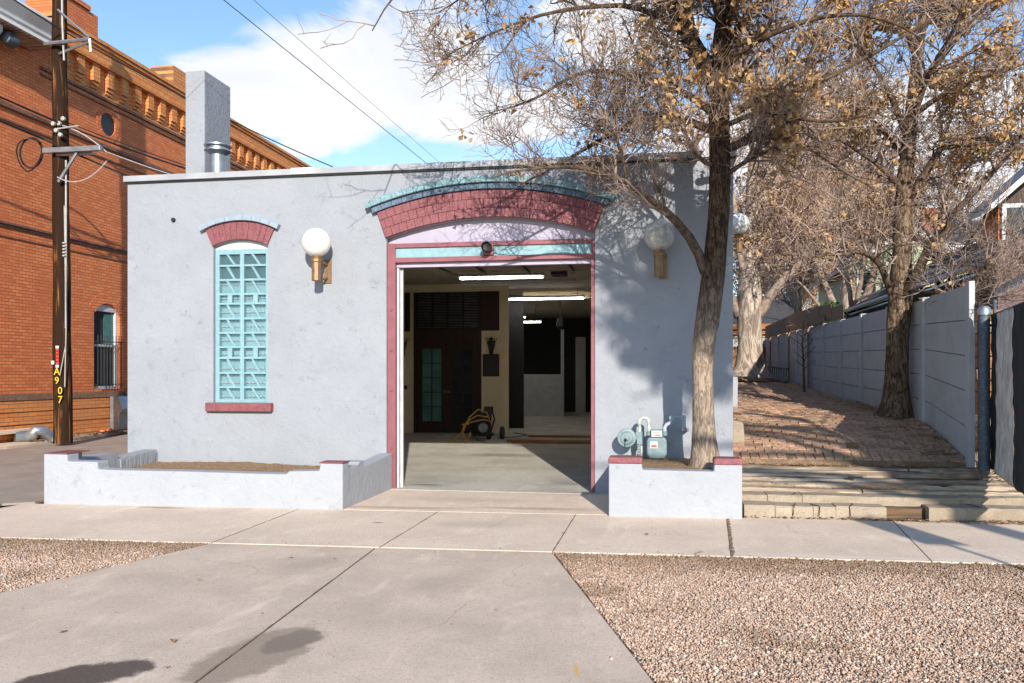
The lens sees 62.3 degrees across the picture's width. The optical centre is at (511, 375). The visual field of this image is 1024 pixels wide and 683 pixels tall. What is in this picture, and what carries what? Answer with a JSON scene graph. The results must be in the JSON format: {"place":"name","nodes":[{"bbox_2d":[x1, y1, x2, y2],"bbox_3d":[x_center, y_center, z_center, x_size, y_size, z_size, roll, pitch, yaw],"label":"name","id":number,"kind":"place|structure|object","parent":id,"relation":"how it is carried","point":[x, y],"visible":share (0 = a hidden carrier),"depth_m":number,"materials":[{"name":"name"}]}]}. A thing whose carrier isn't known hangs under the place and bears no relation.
{"place":"outdoors","nodes":[
{"label":"outdoors","id":0,"kind":"place"},
{"bbox_2d":[0,434,127,505],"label":"alley road","id":1,"kind":"structure","parent":0,"point":[21,475],"depth_m":15.00,"materials":[{"name":"concrete"}]},
{"bbox_2d":[42,0,101,443],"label":"utility pole","id":2,"kind":"object","parent":1,"relation":"on","point":[61,362],"visible":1,"depth_m":18.77,"materials":[{"name":"brown wood"}]},
{"bbox_2d":[16,137,43,171],"bbox_3d":[-10.636,-4.882,18.691,0.655,0.775,0.130,0,0,10],"label":"cable coil","id":3,"kind":"object","parent":2,"relation":"hanging from","point":[41,153],"visible":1,"depth_m":18.69,"materials":[{"name":"black rubber"}]},
{"bbox_2d":[0,120,128,175],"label":"wire","id":4,"kind":"object","parent":2,"relation":"attached to","point":[46,140],"visible":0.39,"depth_m":18.63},
{"bbox_2d":[57,161,106,181],"bbox_3d":[-9.360,-4.437,18.450,1.214,0.441,0.022,0,0,10],"label":"wire","id":5,"kind":"object","parent":2,"relation":"attached to","point":[85,178],"visible":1,"depth_m":18.43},
{"bbox_2d":[0,96,185,168],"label":"wire","id":6,"kind":"object","parent":2,"relation":"attached to","point":[19,105],"visible":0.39,"depth_m":19.16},
{"bbox_2d":[62,125,168,173],"bbox_3d":[-7.758,-4.925,19.722,4.749,1.176,0.648,0,0,-34],"label":"wire","id":7,"kind":"object","parent":2,"relation":"attached to","point":[114,154],"visible":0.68,"depth_m":18.69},
{"bbox_2d":[58,119,185,165],"bbox_3d":[-7.467,-5.150,20.915,6.766,1.022,0.022,0,0,-42],"label":"wire","id":8,"kind":"object","parent":2,"relation":"attached to","point":[121,143],"visible":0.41,"depth_m":19.54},
{"bbox_2d":[14,0,332,166],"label":"wire","id":9,"kind":"object","parent":2,"relation":"attached to","point":[159,83],"visible":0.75,"depth_m":20.32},
{"bbox_2d":[224,0,425,162],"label":"wire","id":10,"kind":"object","parent":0,"point":[317,75],"visible":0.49,"depth_m":15.51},
{"bbox_2d":[0,543,652,682],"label":"driveway","id":11,"kind":"structure","parent":0,"point":[360,636],"depth_m":5.34,"materials":[{"name":"concrete"}]},
{"bbox_2d":[16,510,1017,682],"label":"grit","id":12,"kind":"object","parent":11,"relation":"on","point":[173,640],"visible":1,"depth_m":6.65,"materials":[{"name":"grey stone"}]},
{"bbox_2d":[193,509,931,682],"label":"pavement cracks","id":13,"kind":"object","parent":11,"relation":"on","point":[364,556],"visible":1,"depth_m":6.56,"materials":[{"name":"grey concrete"}]},
{"bbox_2d":[254,0,438,161],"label":"wire","id":14,"kind":"object","parent":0,"point":[337,73],"visible":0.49,"depth_m":15.42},
{"bbox_2d":[123,70,736,492],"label":"garage building","id":15,"kind":"structure","parent":0,"point":[249,340],"depth_m":11.82,"materials":[{"name":"paint"}]},
{"bbox_2d":[215,249,267,402],"bbox_3d":[-3.817,-0.707,12.065,0.826,2.173,0.110,0,0,10],"label":"window","id":16,"kind":"structure","parent":15,"relation":"in","point":[241,275],"depth_m":12.07,"materials":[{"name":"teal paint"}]},
{"bbox_2d":[301,228,331,282],"bbox_3d":[-2.639,-1.637,11.515,0.389,0.715,0.494,0,0,10],"label":"globe lamp","id":17,"kind":"object","parent":15,"relation":"attached to","point":[316,244],"visible":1,"depth_m":11.39,"materials":[{"name":"white glass"}]},
{"bbox_2d":[404,338,408,354],"bbox_3d":[-2.921,-0.785,22.689,0.335,0.470,0.255,0,0,10],"label":"lantern sconce","id":18,"kind":"object","parent":15,"relation":"attached to","point":[405,343],"visible":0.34,"depth_m":22.65,"materials":[{"name":"black metal"}]},
{"bbox_2d":[416,344,446,432],"bbox_3d":[-2.152,0.335,22.722,0.845,2.390,0.100,0,0,10],"label":"french door","id":19,"kind":"structure","parent":15,"relation":"in","point":[431,359],"depth_m":22.74,"materials":[{"name":"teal wood"}]},
{"bbox_2d":[447,343,478,432],"bbox_3d":[-1.312,0.335,22.578,0.850,2.390,0.100,0,0,10],"label":"french door","id":20,"kind":"structure","parent":15,"relation":"in","point":[462,358],"depth_m":22.59,"materials":[{"name":"brown wood"}]},
{"bbox_2d":[481,241,493,255],"bbox_3d":[-0.326,-1.702,11.331,0.140,0.165,0.195,0,0,10],"label":"security floodlight","id":21,"kind":"object","parent":15,"relation":"attached to","point":[487,247],"visible":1,"depth_m":11.28,"materials":[{"name":"black metal"}]},
{"bbox_2d":[483,354,498,375],"bbox_3d":[-0.558,-0.275,22.385,0.440,0.590,0.055,0,0,10],"label":"notice board","id":22,"kind":"object","parent":15,"relation":"attached to","point":[490,365],"visible":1,"depth_m":22.36,"materials":[{"name":"brown wood"}]},
{"bbox_2d":[485,337,496,354],"bbox_3d":[-0.546,-0.785,22.282,0.335,0.470,0.255,0,0,10],"label":"lantern sconce","id":23,"kind":"object","parent":15,"relation":"attached to","point":[491,344],"visible":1,"depth_m":22.23,"materials":[{"name":"black metal"}]},
{"bbox_2d":[458,272,543,279],"bbox_3d":[-0.235,-2.273,18.304,1.860,0.354,0.220,0,0,10],"label":"fluorescent light","id":24,"kind":"object","parent":15,"relation":"hanging from","point":[501,276],"visible":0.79,"depth_m":18.28,"materials":[{"name":"white paint"}]},
{"bbox_2d":[436,264,590,275],"bbox_3d":[-0.013,-2.015,13.953,2.910,0.870,4.332,0,0,10],"label":"overhead door","id":25,"kind":"structure","parent":15,"relation":"in","point":[527,269],"depth_m":14.98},
{"bbox_2d":[460,273,575,285],"bbox_3d":[0.118,-2.153,17.229,2.360,0.594,0.220,0,0,10],"label":"fluorescent light","id":26,"kind":"object","parent":15,"relation":"hanging from","point":[470,282],"visible":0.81,"depth_m":17.16,"materials":[{"name":"white paint"}]},
{"bbox_2d":[524,319,541,322],"bbox_3d":[0.203,-2.143,29.390,1.650,0.614,0.220,0,0,10],"label":"fluorescent light","id":27,"kind":"object","parent":15,"relation":"hanging from","point":[529,321],"visible":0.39,"depth_m":29.26,"materials":[{"name":"white paint"}]},
{"bbox_2d":[509,289,584,299],"bbox_3d":[0.840,-2.313,24.207,2.460,0.274,0.220,0,0,10],"label":"fluorescent light","id":28,"kind":"object","parent":15,"relation":"hanging from","point":[577,296],"visible":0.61,"depth_m":24.10,"materials":[{"name":"white paint"}]},
{"bbox_2d":[550,271,567,276],"bbox_3d":[0.557,-2.200,14.464,0.300,0.500,4.700,0,0,10],"label":"door opener","id":29,"kind":"object","parent":15,"relation":"hanging from","point":[558,273],"depth_m":16.40,"materials":[{"name":"metal"}]},
{"bbox_2d":[556,299,563,328],"bbox_3d":[1.459,-1.930,25.623,0.240,1.040,0.240,0,0,-13],"label":"pendant lantern","id":30,"kind":"object","parent":15,"relation":"hanging from","point":[560,323],"visible":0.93,"depth_m":25.55,"materials":[{"name":"black metal"}]},
{"bbox_2d":[617,415,688,458],"bbox_3d":[1.819,0.834,10.747,0.953,0.674,0.311,0,0,-4],"label":"gas meter","id":31,"kind":"object","parent":15,"relation":"attached to","point":[656,444],"visible":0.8,"depth_m":10.66,"materials":[{"name":"white paint"}]},
{"bbox_2d":[644,220,674,278],"bbox_3d":[1.865,-1.607,10.741,0.389,0.715,0.494,0,0,10],"label":"globe lamp","id":32,"kind":"object","parent":15,"relation":"attached to","point":[659,241],"visible":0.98,"depth_m":10.59,"materials":[{"name":"white glass"}]},
{"bbox_2d":[733,213,749,252],"bbox_3d":[3.976,-2.598,15.450,0.704,0.715,0.389,0,0,10],"label":"globe lamp","id":33,"kind":"object","parent":15,"relation":"attached to","point":[741,223],"visible":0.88,"depth_m":15.31,"materials":[{"name":"white glass"}]},
{"bbox_2d":[0,433,926,556],"bbox_3d":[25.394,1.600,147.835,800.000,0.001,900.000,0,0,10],"label":"ground","id":34,"kind":"structure","parent":0,"point":[127,433],"depth_m":10.37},
{"bbox_2d":[0,430,127,449],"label":"kerb strip","id":35,"kind":"object","parent":34,"relation":"on","point":[8,445],"visible":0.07,"depth_m":19.27,"materials":[{"name":"concrete"}]},
{"bbox_2d":[14,425,52,441],"bbox_3d":[-10.739,1.324,19.405,0.570,0.396,1.111,0,0,35],"label":"duct elbow","id":36,"kind":"object","parent":35,"relation":"on","point":[34,432],"visible":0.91,"depth_m":19.14,"materials":[{"name":"silver metal"}]},
{"bbox_2d":[0,0,310,442],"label":"brick building","id":37,"kind":"structure","parent":34,"relation":"on","point":[108,97],"depth_m":21.57,"materials":[{"name":"brick"}]},
{"bbox_2d":[0,31,19,48],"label":"floodlight","id":38,"kind":"object","parent":37,"relation":"attached to","point":[9,39],"visible":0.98,"depth_m":18.64,"materials":[{"name":"metal"}]},
{"bbox_2d":[0,428,29,434],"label":"concrete ledge slab","id":39,"kind":"structure","parent":37,"relation":"attached to","point":[9,431],"depth_m":18.96,"materials":[{"name":"beige concrete"}]},
{"bbox_2d":[94,304,117,388],"bbox_3d":[-10.930,-0.770,22.668,0.100,2.260,1.080,0,0,10],"label":"window","id":40,"kind":"structure","parent":37,"relation":"in","point":[105,317],"depth_m":22.76,"materials":[{"name":"white paint"}]},
{"bbox_2d":[110,392,127,430],"bbox_3d":[-10.497,0.961,22.967,0.422,1.039,0.716,0,0,10],"label":"meter cabinet","id":41,"kind":"object","parent":37,"relation":"attached to","point":[119,413],"visible":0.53,"depth_m":22.63,"materials":[{"name":"silver metal"}]},
{"bbox_2d":[44,449,391,509],"bbox_3d":[-3.630,1.251,10.983,3.733,0.638,2.180,0,0,10],"label":"planter","id":42,"kind":"object","parent":34,"relation":"on","point":[75,477],"visible":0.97,"depth_m":10.08,"materials":[{"name":"paint"}]},
{"bbox_2d":[608,455,742,518],"bbox_3d":[1.918,1.232,10.072,1.440,0.675,1.794,0,0,10],"label":"planter","id":43,"kind":"object","parent":34,"relation":"on","point":[640,486],"visible":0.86,"depth_m":9.23,"materials":[{"name":"paint"}]},
{"bbox_2d":[296,0,987,467],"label":"front tree","id":44,"kind":"object","parent":43,"relation":"in","point":[716,68],"visible":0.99,"depth_m":9.37,"materials":[{"name":"brown plant"}]},
{"bbox_2d":[733,300,793,345],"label":"shed","id":45,"kind":"structure","parent":34,"relation":"on","point":[778,310],"depth_m":32.74,"materials":[{"name":"white paint"}]},
{"bbox_2d":[733,191,839,310],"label":"background tree","id":46,"kind":"object","parent":34,"relation":"on","point":[767,281],"visible":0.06,"depth_m":42.91,"materials":[{"name":"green plant"}]},
{"bbox_2d":[730,73,893,328],"bbox_3d":[11.838,-6.100,34.828,7.375,12.759,6.942,0,0,10],"label":"tree","id":47,"kind":"object","parent":34,"relation":"on","point":[793,298],"visible":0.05,"depth_m":34.29,"materials":[{"name":"brown plant"}]},
{"bbox_2d":[815,300,850,325],"bbox_3d":[10.497,-0.476,28.120,1.761,4.053,1.795,0,0,10],"label":"evergreen bush","id":48,"kind":"object","parent":34,"relation":"on","point":[835,304],"visible":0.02,"depth_m":27.89,"materials":[{"name":"green plant"}]},
{"bbox_2d":[733,155,936,309],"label":"background tree","id":49,"kind":"object","parent":34,"relation":"on","point":[856,255],"visible":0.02,"depth_m":47.04,"materials":[{"name":"brown plant"}]},
{"bbox_2d":[818,176,935,298],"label":"background tree","id":50,"kind":"object","parent":34,"relation":"on","point":[887,224],"depth_m":51.28,"materials":[{"name":"brown plant"}]},
{"bbox_2d":[742,465,1023,522],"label":"garden steps","id":51,"kind":"structure","parent":34,"relation":"on","point":[958,494],"depth_m":9.56,"materials":[{"name":"beige stone"}]},
{"bbox_2d":[977,301,982,362],"bbox_3d":[5.687,0.114,10.297,0.054,2.037,0.068,0,0,10],"label":"wood post","id":52,"kind":"object","parent":51,"relation":"on","point":[979,303],"visible":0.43,"depth_m":10.32,"materials":[{"name":"wood"}]},
{"bbox_2d":[977,306,991,472],"bbox_3d":[5.664,0.160,10.068,0.273,1.980,0.148,0,0,-11],"label":"pipe post","id":53,"kind":"object","parent":51,"relation":"on","point":[984,444],"visible":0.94,"depth_m":10.01,"materials":[{"name":"grey metal"}]},
{"bbox_2d":[990,273,1023,494],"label":"gate","id":54,"kind":"structure","parent":53,"relation":"attached to","point":[1007,352],"depth_m":9.12,"materials":[{"name":"black fabric"}]},
{"bbox_2d":[808,226,979,305],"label":"house","id":55,"kind":"structure","parent":34,"relation":"on","point":[836,290],"depth_m":32.13,"materials":[{"name":"white paint"}]},
{"bbox_2d":[857,269,873,292],"bbox_3d":[13.380,-3.600,32.113,0.600,0.900,0.070,0,0,10],"label":"window","id":56,"kind":"structure","parent":55,"relation":"in","point":[866,275],"depth_m":32.09,"materials":[{"name":"white paint"}]},
{"bbox_2d":[823,47,1023,288],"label":"background tree","id":57,"kind":"object","parent":34,"relation":"on","point":[922,164],"visible":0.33,"depth_m":27.79,"materials":[{"name":"brown plant"}]},
{"bbox_2d":[846,232,1023,403],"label":"neighbour garage","id":58,"kind":"structure","parent":34,"relation":"on","point":[879,295],"depth_m":20.36,"materials":[{"name":"grey"}]},
{"bbox_2d":[891,208,982,249],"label":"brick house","id":59,"kind":"structure","parent":34,"relation":"on","point":[953,230],"depth_m":40.41,"materials":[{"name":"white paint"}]},
{"bbox_2d":[968,166,1023,268],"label":"brick house","id":60,"kind":"structure","parent":34,"relation":"on","point":[1016,186],"depth_m":20.29,"materials":[{"name":"brown"}]},
{"bbox_2d":[1001,203,1023,239],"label":"window","id":61,"kind":"structure","parent":60,"relation":"in","point":[1006,206],"depth_m":20.16,"materials":[{"name":"white paint"}]},
{"bbox_2d":[343,490,608,515],"bbox_3d":[-0.317,1.562,10.385,3.412,0.036,1.750,0,0,10],"label":"driveway apron","id":62,"kind":"object","parent":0,"point":[483,502],"visible":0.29,"depth_m":10.32,"materials":[{"name":"concrete"}]},
{"bbox_2d":[391,412,608,494],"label":"floor","id":63,"kind":"structure","parent":0,"point":[439,462],"depth_m":15.23,"materials":[{"name":"grey concrete"}]},
{"bbox_2d":[446,406,504,441],"bbox_3d":[-0.810,1.150,20.277,0.794,0.800,1.463,0,0,34],"label":"pressure washer","id":64,"kind":"object","parent":63,"relation":"on","point":[482,426],"visible":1,"depth_m":20.41,"materials":[{"name":"metal"}]},
{"bbox_2d":[497,432,526,437],"bbox_3d":[0.111,1.530,21.780,0.562,0.023,1.816,0,0,13],"label":"floor cable","id":65,"kind":"object","parent":63,"relation":"on","point":[515,436],"visible":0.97,"depth_m":21.41,"materials":[{"name":"black rubber"}]},
{"bbox_2d":[514,439,562,439],"bbox_3d":[1.118,1.523,19.949,2.150,0.030,0.200,0,0,11],"label":"plank","id":66,"kind":"object","parent":63,"relation":"on","point":[538,439],"visible":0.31,"depth_m":20.03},
{"bbox_2d":[507,439,590,441],"bbox_3d":[0.898,1.513,19.550,2.050,0.050,0.140,0,0,9],"label":"plank","id":67,"kind":"object","parent":63,"relation":"on","point":[509,440],"visible":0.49,"depth_m":19.49,"materials":[{"name":"brown wood"}]},
{"bbox_2d":[511,441,590,443],"bbox_3d":[0.922,1.513,19.252,1.900,0.050,0.060,0,0,9],"label":"plank","id":68,"kind":"object","parent":63,"relation":"on","point":[569,442],"visible":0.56,"depth_m":19.21,"materials":[{"name":"brown wood"}]},
{"bbox_2d":[528,435,590,437],"bbox_3d":[1.397,1.513,21.128,2.000,0.050,0.120,0,0,10],"label":"plank","id":69,"kind":"object","parent":63,"relation":"on","point":[576,436],"visible":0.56,"depth_m":21.08,"materials":[{"name":"brown wood"}]},
{"bbox_2d":[0,503,1023,564],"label":"sidewalk","id":70,"kind":"structure","parent":0,"point":[935,542],"depth_m":8.36,"materials":[{"name":"concrete"}]},
{"bbox_2d":[10,400,1023,669],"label":"fallen leaves","id":71,"kind":"object","parent":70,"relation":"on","point":[782,486],"visible":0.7,"depth_m":10.45,"materials":[{"name":"brown plant"}]},
{"bbox_2d":[726,519,734,556],"bbox_3d":[2.127,1.547,8.272,0.053,0.014,2.098,0,0,13],"label":"sidewalk crack filler","id":72,"kind":"object","parent":70,"relation":"on","point":[732,552],"visible":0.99,"depth_m":8.04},
{"bbox_2d":[0,540,1023,682],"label":"gravel bed ground","id":73,"kind":"structure","parent":0,"point":[568,572],"depth_m":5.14,"materials":[{"name":"gravel"}]},
{"bbox_2d":[0,537,209,595],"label":"gravel","id":74,"kind":"structure","parent":73,"relation":"on","point":[65,563],"depth_m":7.28,"materials":[{"name":"brown gravel"}]},
{"bbox_2d":[20,0,1023,308],"label":"sky","id":75,"kind":"structure","parent":0,"point":[274,95],"materials":[{"name":"blue"}]},
{"bbox_2d":[733,377,1013,468],"bbox_3d":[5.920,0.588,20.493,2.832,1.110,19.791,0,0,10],"label":"brick path","id":76,"kind":"structure","parent":0,"point":[809,439],"depth_m":11.93,"materials":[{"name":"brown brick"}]},
{"bbox_2d":[733,376,737,406],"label":"concrete block pier","id":77,"kind":"structure","parent":76,"relation":"on","point":[735,391],"depth_m":15.15,"materials":[{"name":"paint"}]},
{"bbox_2d":[733,420,744,442],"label":"stone block","id":78,"kind":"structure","parent":76,"relation":"on","point":[738,432],"depth_m":11.49,"materials":[{"name":"beige stone"}]},
{"bbox_2d":[733,336,765,377],"bbox_3d":[7.783,-0.648,30.408,3.245,1.604,0.094,0,0,10],"label":"wooden fence","id":79,"kind":"object","parent":76,"relation":"on","point":[735,352],"visible":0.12,"depth_m":30.36,"materials":[{"name":"orange wood"}]},
{"bbox_2d":[655,5,884,378],"bbox_3d":[7.189,-5.716,24.710,6.871,11.611,6.727,0,0,10],"label":"sycamore tree","id":80,"kind":"object","parent":76,"relation":"on","point":[751,307],"visible":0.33,"depth_m":24.62,"materials":[{"name":"beige plant"}]},
{"bbox_2d":[766,366,788,382],"bbox_3d":[7.944,-0.057,25.425,0.110,0.530,4.207,0,0,10],"label":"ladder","id":81,"kind":"object","parent":76,"relation":"on","point":[779,368],"visible":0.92,"depth_m":25.02,"materials":[{"name":"metal"}]},
{"bbox_2d":[785,311,820,391],"bbox_3d":[6.805,-0.526,19.629,0.682,1.914,0.853,0,0,-34],"label":"sapling","id":82,"kind":"object","parent":76,"relation":"on","point":[802,357],"visible":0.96,"depth_m":19.62,"materials":[{"name":"brown plant"}]},
{"bbox_2d":[762,56,955,317],"bbox_3d":[12.019,-5.608,30.150,4.618,11.716,7.115,0,0,-34],"label":"multi stem tree","id":83,"kind":"object","parent":76,"relation":"on","point":[849,293],"visible":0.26,"depth_m":29.72,"materials":[{"name":"brown plant"}]},
{"bbox_2d":[763,281,974,468],"bbox_3d":[7.411,-0.075,20.578,0.128,2.555,20.726,0,0,10],"label":"concrete fence","id":84,"kind":"object","parent":76,"relation":"on","point":[847,358],"visible":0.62,"depth_m":12.52,"materials":[{"name":"grey paint"}]},
{"bbox_2d":[765,304,843,387],"bbox_3d":[7.872,-0.715,23.709,0.090,2.070,12.600,0,0,10],"label":"board extension","id":85,"kind":"object","parent":84,"relation":"attached to","point":[818,314],"visible":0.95,"depth_m":21.70,"materials":[{"name":"brown wood"}]},
{"bbox_2d":[733,0,1023,418],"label":"tree","id":86,"kind":"object","parent":76,"relation":"on","point":[900,283],"visible":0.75,"depth_m":12.38,"materials":[{"name":"brown plant"}]},
{"bbox_2d":[975,310,1013,453],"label":"gate","id":87,"kind":"structure","parent":76,"relation":"on","point":[976,405],"depth_m":10.82,"materials":[{"name":"brown wood"}]}
]}

